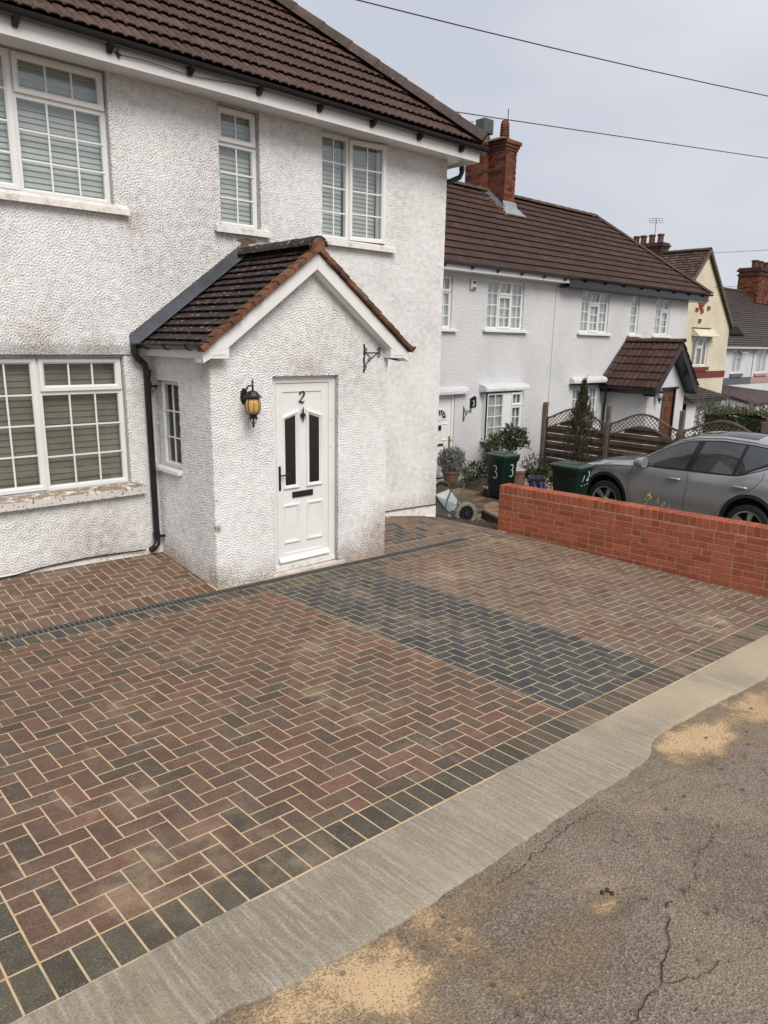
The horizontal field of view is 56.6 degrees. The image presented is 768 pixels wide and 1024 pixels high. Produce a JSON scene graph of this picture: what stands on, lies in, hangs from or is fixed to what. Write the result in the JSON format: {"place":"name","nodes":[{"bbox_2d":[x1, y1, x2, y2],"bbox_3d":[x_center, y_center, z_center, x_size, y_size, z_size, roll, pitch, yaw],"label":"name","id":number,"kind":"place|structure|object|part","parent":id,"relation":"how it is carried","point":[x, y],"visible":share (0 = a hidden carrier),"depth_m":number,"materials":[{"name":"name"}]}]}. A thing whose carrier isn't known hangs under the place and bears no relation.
{"place":"outdoors","nodes":[
{"label":"outdoors","id":0,"kind":"place"},
{"bbox_2d":[0,516,767,1023],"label":"driveway","id":1,"kind":"structure","parent":0,"point":[170,772],"depth_m":4.64,"materials":[{"name":"brown brick"}]},
{"bbox_2d":[0,538,467,642],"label":"channel drain","id":2,"kind":"object","parent":1,"relation":"on","point":[168,603],"visible":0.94,"depth_m":6.99,"materials":[{"name":"grey plastic"}]},
{"bbox_2d":[209,677,767,1023],"bbox_3d":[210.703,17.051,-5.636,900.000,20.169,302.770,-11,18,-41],"label":"road","id":3,"kind":"structure","parent":0,"point":[627,953],"depth_m":2.75,"materials":[{"name":"grey asphalt"}]},
{"bbox_2d":[435,468,552,529],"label":"garden ground","id":4,"kind":"structure","parent":0,"point":[481,523],"depth_m":14.82,"materials":[{"name":"soil"}]},
{"bbox_2d":[9,634,767,1023],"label":"concrete edging","id":5,"kind":"object","parent":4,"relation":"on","point":[301,928],"visible":0.89,"depth_m":2.92,"materials":[{"name":"grey concrete"}]},
{"bbox_2d":[437,445,466,483],"bbox_3d":[1.517,-1.095,16.071,0.743,0.889,0.800,-11,18,-41],"label":"grey lavender bush","id":6,"kind":"object","parent":4,"relation":"on","point":[450,459],"visible":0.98,"depth_m":15.95,"materials":[{"name":"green plant"}]},
{"bbox_2d":[435,479,477,521],"bbox_3d":[1.089,-0.165,11.178,0.671,0.752,0.667,-6,15,-26],"label":"wheelbarrow","id":7,"kind":"object","parent":4,"relation":"on","point":[448,502],"visible":0.73,"depth_m":11.12,"materials":[{"name":"grey metal"}]},
{"bbox_2d":[436,478,487,491],"bbox_3d":[1.627,-0.501,15.740,0.050,0.180,2.400,12,18,39],"label":"timber edging","id":8,"kind":"object","parent":4,"relation":"on","point":[477,483],"visible":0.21,"depth_m":16.10,"materials":[{"name":"brown wood"}]},
{"bbox_2d":[452,488,481,494],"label":"path slab","id":9,"kind":"structure","parent":4,"relation":"on","point":[465,491],"depth_m":15.24,"materials":[{"name":"beige stone"}]},
{"bbox_2d":[456,493,485,501],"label":"path slab","id":10,"kind":"structure","parent":4,"relation":"on","point":[471,497],"depth_m":14.40,"materials":[{"name":"beige stone"}]},
{"bbox_2d":[458,498,483,506],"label":"path slab","id":11,"kind":"structure","parent":4,"relation":"on","point":[475,503],"depth_m":13.72,"materials":[{"name":"beige stone"}]},
{"bbox_2d":[460,460,487,482],"bbox_3d":[2.131,-0.977,16.813,1.015,0.675,1.101,-11,18,-41],"label":"garden shrub","id":12,"kind":"object","parent":4,"relation":"on","point":[472,465],"visible":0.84,"depth_m":16.74,"materials":[{"name":"green plant"}]},
{"bbox_2d":[461,493,497,524],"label":"grass","id":13,"kind":"structure","parent":4,"relation":"on","point":[478,511],"depth_m":13.24,"materials":[{"name":"green plant"}]},
{"bbox_2d":[477,511,498,520],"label":"path slab","id":14,"kind":"structure","parent":4,"relation":"on","point":[491,512],"depth_m":12.39,"materials":[{"name":"beige stone"}]},
{"bbox_2d":[478,502,498,507],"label":"path slab","id":15,"kind":"structure","parent":4,"relation":"on","point":[491,504],"depth_m":13.69,"materials":[{"name":"beige stone"}]},
{"bbox_2d":[481,510,497,524],"bbox_3d":[1.868,0.220,11.554,0.061,0.230,1.240,-3,14,-18],"label":"timber edging","id":16,"kind":"object","parent":4,"relation":"on","point":[487,516],"visible":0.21,"depth_m":11.85,"materials":[{"name":"brown wood"}]},
{"bbox_2d":[483,507,497,512],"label":"path slab","id":17,"kind":"structure","parent":4,"relation":"on","point":[493,509],"depth_m":13.12,"materials":[{"name":"beige stone"}]},
{"bbox_2d":[475,432,505,472],"bbox_3d":[2.592,-1.310,17.386,0.766,1.355,0.805,-11,18,-41],"label":"garden shrub","id":18,"kind":"object","parent":4,"relation":"on","point":[484,449],"visible":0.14,"depth_m":17.31,"materials":[{"name":"green plant"}]},
{"bbox_2d":[482,432,503,472],"bbox_3d":[2.503,-1.247,16.346,0.455,1.271,0.476,-11,18,-41],"label":"yellow green conifer","id":19,"kind":"object","parent":4,"relation":"on","point":[493,444],"visible":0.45,"depth_m":16.24,"materials":[{"name":"green plant"}]},
{"bbox_2d":[482,450,519,497],"bbox_3d":[2.416,-0.766,14.824,0.562,1.005,0.640,-9,17,-37],"label":"wheelie bin","id":20,"kind":"object","parent":4,"relation":"on","point":[502,465],"visible":0.98,"depth_m":14.62,"materials":[{"name":"green plastic"}]},
{"bbox_2d":[492,423,531,452],"bbox_3d":[3.047,-1.395,16.713,1.039,1.410,1.005,-11,18,-41],"label":"round tree","id":21,"kind":"object","parent":4,"relation":"on","point":[519,440],"visible":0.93,"depth_m":16.48,"materials":[{"name":"green plant"}]},
{"bbox_2d":[519,464,535,479],"bbox_3d":[3.539,-1.010,17.370,0.558,0.436,0.695,6,14,18],"label":"strap leaf plant","id":22,"kind":"object","parent":4,"relation":"on","point":[527,473],"visible":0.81,"depth_m":17.36,"materials":[{"name":"green plant"}]},
{"bbox_2d":[519,452,550,474],"bbox_3d":[3.894,-1.151,18.085,0.800,0.724,0.878,-2,14,-11],"label":"garden shrub","id":23,"kind":"object","parent":4,"relation":"on","point":[538,466],"visible":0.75,"depth_m":18.01,"materials":[{"name":"green plant"}]},
{"bbox_2d":[527,475,545,488],"bbox_3d":[3.135,-0.494,14.698,0.396,0.460,0.365,2,14,3],"label":"square planter","id":24,"kind":"object","parent":4,"relation":"on","point":[537,481],"visible":0.39,"depth_m":14.56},
{"bbox_2d":[540,462,550,478],"bbox_3d":[4.038,-1.092,17.580,0.543,0.533,0.814,10,16,34],"label":"strap leaf plant","id":25,"kind":"object","parent":4,"relation":"on","point":[546,470],"visible":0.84,"depth_m":17.52,"materials":[{"name":"green plant"}]},
{"bbox_2d":[548,472,552,482],"bbox_3d":[4.015,-0.853,17.043,0.422,0.304,0.456,-11,18,-41],"label":"strap leaf plant","id":26,"kind":"object","parent":4,"relation":"on","point":[550,478],"visible":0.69,"depth_m":17.03,"materials":[{"name":"green plant"}]},
{"bbox_2d":[548,460,593,495],"bbox_3d":[3.476,-0.453,13.430,0.732,1.005,0.600,14,19,43],"label":"wheelie bin","id":27,"kind":"object","parent":4,"relation":"on","point":[569,476],"visible":0.68,"depth_m":13.18,"materials":[{"name":"green plastic"}]},
{"bbox_2d":[436,109,713,483],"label":"semi detached houses","id":28,"kind":"structure","parent":4,"relation":"on","point":[557,306],"depth_m":18.98,"materials":[{"name":"white paint"}]},
{"bbox_2d":[436,395,453,477],"bbox_3d":[1.292,-1.749,16.545,0.860,1.930,0.113,-11,18,-41],"label":"front door","id":29,"kind":"structure","parent":28,"relation":"in","point":[446,402],"depth_m":16.63,"materials":[{"name":"white plastic"}]},
{"bbox_2d":[442,275,457,331],"bbox_3d":[1.336,-4.625,15.849,0.720,1.190,0.252,-11,18,-41],"label":"window","id":30,"kind":"structure","parent":28,"relation":"in","point":[447,280],"depth_m":15.97,"materials":[{"name":"white plastic"}]},
{"bbox_2d":[463,406,471,421],"bbox_3d":[1.982,-2.337,16.971,0.288,0.356,0.023,-11,18,-41],"label":"hanging bracket","id":31,"kind":"object","parent":28,"relation":"attached to","point":[470,411],"visible":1,"depth_m":16.92,"materials":[{"name":"black metal"}]},
{"bbox_2d":[469,279,476,289],"bbox_3d":[2.042,-5.185,16.264,0.209,0.245,0.073,-11,18,-41],"label":"alarm box","id":32,"kind":"object","parent":28,"relation":"attached to","point":[473,284],"visible":1,"depth_m":16.23,"materials":[{"name":"beige plastic"}]},
{"bbox_2d":[470,395,476,407],"bbox_3d":[2.136,-2.646,17.027,0.221,0.301,0.042,-11,18,-41],"label":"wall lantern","id":33,"kind":"object","parent":28,"relation":"attached to","point":[473,400],"visible":1,"depth_m":17.02,"materials":[{"name":"black plastic"}]},
{"bbox_2d":[484,392,521,439],"bbox_3d":[2.813,-2.433,17.841,1.330,1.110,0.522,-11,18,-41],"label":"window","id":34,"kind":"structure","parent":28,"relation":"in","point":[493,404],"depth_m":17.60,"materials":[{"name":"white plastic"}]},
{"bbox_2d":[482,280,528,332],"bbox_3d":[2.789,-4.988,17.384,1.670,1.190,0.640,-11,18,-41],"label":"window","id":35,"kind":"structure","parent":28,"relation":"in","point":[504,305],"depth_m":17.31,"materials":[{"name":"white plastic"}]},
{"bbox_2d":[571,388,600,429],"bbox_3d":[5.561,-2.966,20.497,1.580,1.195,0.640,-11,18,-41],"label":"window","id":36,"kind":"structure","parent":28,"relation":"in","point":[593,391],"depth_m":20.63,"materials":[{"name":"white plastic"}]},
{"bbox_2d":[577,290,611,335],"bbox_3d":[5.709,-5.545,19.970,1.670,1.170,0.640,-11,18,-41],"label":"window","id":37,"kind":"structure","parent":28,"relation":"in","point":[594,304],"depth_m":19.91,"materials":[{"name":"white plastic"}]},
{"bbox_2d":[626,296,641,336],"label":"window","id":38,"kind":"structure","parent":28,"relation":"in","point":[635,300],"depth_m":21.35,"materials":[{"name":"white plastic"}]},
{"bbox_2d":[657,389,663,403],"bbox_3d":[7.732,-3.294,20.076,0.199,0.529,0.236,-11,18,-41],"label":"wall lantern","id":39,"kind":"object","parent":28,"relation":"attached to","point":[660,395],"depth_m":20.00,"materials":[{"name":"white glass"}]},
{"bbox_2d":[651,299,671,337],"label":"window","id":40,"kind":"structure","parent":28,"relation":"in","point":[661,319],"depth_m":22.42,"materials":[{"name":"white plastic"}]},
{"bbox_2d":[657,388,676,446],"bbox_3d":[8.227,-2.494,20.973,0.820,2.240,0.110,-11,18,-41],"label":"front door","id":41,"kind":"structure","parent":28,"relation":"in","point":[669,395],"depth_m":20.94,"materials":[{"name":"brown wood"}]},
{"bbox_2d":[562,374,598,462],"bbox_3d":[4.750,-2.008,17.252,0.883,2.611,0.862,1,14,0],"label":"columnar conifer","id":42,"kind":"object","parent":4,"relation":"on","point":[583,397],"visible":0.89,"depth_m":17.18,"materials":[{"name":"green plant"}]},
{"bbox_2d":[497,483,767,597],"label":"red brick wall","id":43,"kind":"structure","parent":4,"relation":"on","point":[726,552],"depth_m":8.45,"materials":[{"name":"red brick"}]},
{"bbox_2d":[540,402,767,469],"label":"garden fence","id":44,"kind":"object","parent":4,"relation":"on","point":[606,444],"visible":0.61,"depth_m":17.53,"materials":[{"name":"brown wood"}]},
{"bbox_2d":[643,493,669,507],"bbox_3d":[3.388,0.268,8.980,0.349,1.012,0.078,14,19,43],"label":"yellow flower plant","id":45,"kind":"object","parent":4,"relation":"on","point":[649,496],"visible":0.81,"depth_m":8.92,"materials":[{"name":"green plant"}]},
{"bbox_2d":[587,431,767,524],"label":"parked car","id":46,"kind":"object","parent":4,"relation":"on","point":[724,474],"visible":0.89,"depth_m":12.23,"materials":[{"name":"grey paint"}]},
{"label":"side window","id":47,"kind":"part","parent":46,"relation":"part of","materials":[{"name":"grey glass"}]},
{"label":"side window","id":48,"kind":"part","parent":46,"relation":"part of","materials":[{"name":"grey glass"}]},
{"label":"quarter window","id":49,"kind":"part","parent":46,"relation":"part of","materials":[{"name":"grey glass"}]},
{"bbox_2d":[633,218,744,436],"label":"cream house","id":50,"kind":"structure","parent":4,"relation":"on","point":[710,328],"depth_m":26.89,"materials":[{"name":"paint"}]},
{"bbox_2d":[682,404,708,433],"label":"window","id":51,"kind":"structure","parent":50,"relation":"in","point":[684,405],"depth_m":25.58,"materials":[{"name":"white plastic"}]},
{"bbox_2d":[691,337,707,365],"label":"window","id":52,"kind":"structure","parent":50,"relation":"in","point":[699,347],"depth_m":27.16,"materials":[{"name":"white plastic"}]},
{"bbox_2d":[692,394,767,434],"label":"privet hedge","id":53,"kind":"object","parent":4,"relation":"on","point":[752,419],"visible":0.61,"depth_m":18.17,"materials":[{"name":"green plant"}]},
{"bbox_2d":[721,260,767,416],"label":"terrace","id":54,"kind":"structure","parent":4,"relation":"on","point":[745,377],"depth_m":44.69,"materials":[{"name":"paint"}]},
{"bbox_2d":[731,350,741,372],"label":"window","id":55,"kind":"structure","parent":54,"relation":"in","point":[736,360],"depth_m":42.52,"materials":[{"name":"white plastic"}]},
{"bbox_2d":[755,350,767,372],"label":"window","id":56,"kind":"structure","parent":54,"relation":"in","point":[762,354],"depth_m":44.94,"materials":[{"name":"white plastic"}]},
{"bbox_2d":[761,422,765,433],"bbox_3d":[8.534,-1.125,16.200,0.120,1.820,0.120,-11,18,-41],"label":"wooden post","id":57,"kind":"object","parent":4,"relation":"on","point":[763,426],"visible":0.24,"depth_m":15.98,"materials":[{"name":"wood"}]},
{"bbox_2d":[482,478,552,489],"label":"gravel","id":58,"kind":"structure","parent":0,"point":[525,483],"depth_m":16.72,"materials":[{"name":"beige gravel"}]},
{"bbox_2d":[514,467,525,484],"bbox_3d":[3.000,-0.777,16.186,0.416,0.410,0.410,-11,18,-41],"label":"plant pot","id":59,"kind":"object","parent":58,"relation":"on","point":[519,475],"visible":0.53,"depth_m":16.05,"materials":[{"name":"ceramic"}]},
{"bbox_2d":[293,0,767,288],"label":"sky","id":60,"kind":"structure","parent":0,"point":[704,198],"materials":[{"name":"grey"}]},
{"bbox_2d":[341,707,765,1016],"bbox_3d":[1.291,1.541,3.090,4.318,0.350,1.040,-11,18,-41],"label":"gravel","id":61,"kind":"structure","parent":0,"point":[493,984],"depth_m":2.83,"materials":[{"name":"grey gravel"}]},
{"bbox_2d":[356,0,767,96],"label":"overhead wire","id":62,"kind":"object","parent":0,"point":[552,47],"visible":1,"depth_m":11.15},
{"bbox_2d":[456,111,766,157],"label":"overhead wire","id":63,"kind":"object","parent":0,"point":[605,134],"visible":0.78,"depth_m":14.44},
{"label":"ground","id":64,"kind":"structure","parent":0,"visible":0},
{"bbox_2d":[0,0,489,589],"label":"white house","id":65,"kind":"structure","parent":64,"relation":"on","point":[282,218],"depth_m":7.35,"materials":[{"name":"paint"}]},
{"bbox_2d":[0,47,129,215],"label":"window","id":66,"kind":"structure","parent":65,"relation":"in","point":[53,141],"depth_m":6.58,"materials":[{"name":"white plastic"}]},
{"bbox_2d":[0,549,146,578],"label":"cable","id":67,"kind":"object","parent":65,"relation":"attached to","point":[70,561],"visible":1,"depth_m":7.25,"materials":[{"name":"plastic"}]},
{"bbox_2d":[0,357,146,512],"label":"window","id":68,"kind":"structure","parent":65,"relation":"in","point":[62,426],"depth_m":7.10,"materials":[{"name":"white plastic"}]},
{"bbox_2d":[114,48,120,58],"bbox_3d":[-2.369,-4.096,6.375,0.060,0.075,0.056,-11,18,-41],"label":"wire hook","id":69,"kind":"object","parent":65,"relation":"attached to","point":[117,54],"visible":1,"depth_m":6.38,"materials":[{"name":"black metal"}]},
{"bbox_2d":[119,54,255,87],"bbox_3d":[-1.032,-4.383,7.539,3.580,0.094,0.025,-11,18,-40],"label":"cable","id":70,"kind":"object","parent":69,"relation":"attached to","point":[186,74],"visible":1,"depth_m":6.80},
{"bbox_2d":[131,224,138,326],"bbox_3d":[-2.506,-2.360,7.197,0.033,1.030,0.009,-11,18,-41],"label":"cable","id":71,"kind":"object","parent":65,"relation":"attached to","point":[136,272],"visible":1,"depth_m":7.18,"materials":[{"name":"white plastic"}]},
{"bbox_2d":[156,381,182,475],"bbox_3d":[-2.042,-0.913,7.566,0.605,0.940,0.506,-11,18,-41],"label":"window","id":72,"kind":"structure","parent":65,"relation":"in","point":[170,401],"depth_m":7.58,"materials":[{"name":"white plastic"}]},
{"bbox_2d":[214,105,271,237],"bbox_3d":[-1.726,-3.727,7.926,0.690,1.275,0.645,-11,18,-41],"label":"window","id":73,"kind":"structure","parent":65,"relation":"in","point":[236,128],"depth_m":7.86,"materials":[{"name":"white plastic"}]},
{"bbox_2d":[240,379,261,427],"bbox_3d":[-1.276,-1.041,6.833,0.176,0.468,0.258,-11,18,-41],"label":"wall lantern","id":74,"kind":"object","parent":65,"relation":"attached to","point":[250,400],"depth_m":6.77,"materials":[{"name":"black metal"}]},
{"bbox_2d":[272,375,334,571],"bbox_3d":[-0.864,-0.414,7.644,0.823,2.052,0.119,-11,18,-41],"label":"front door","id":75,"kind":"structure","parent":65,"relation":"in","point":[303,406],"depth_m":7.66,"materials":[{"name":"white plastic"}]},
{"bbox_2d":[322,131,396,252],"bbox_3d":[-0.525,-3.968,8.987,1.312,1.272,0.645,-11,18,-41],"label":"window","id":76,"kind":"structure","parent":65,"relation":"in","point":[353,171],"depth_m":8.94,"materials":[{"name":"white plastic"}]},
{"bbox_2d":[363,344,380,371],"bbox_3d":[-0.133,-1.699,7.891,0.247,0.304,0.022,-11,18,-41],"label":"hanging bracket","id":77,"kind":"object","parent":65,"relation":"attached to","point":[364,353],"visible":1,"depth_m":7.84,"materials":[{"name":"black metal"}]},
{"bbox_2d":[385,504,436,511],"bbox_3d":[0.008,0.000,10.139,2.151,0.085,0.014,-11,18,-41],"label":"cable","id":78,"kind":"object","parent":65,"relation":"attached to","point":[411,507],"visible":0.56,"depth_m":10.49,"materials":[{"name":"black plastic"}]}
]}

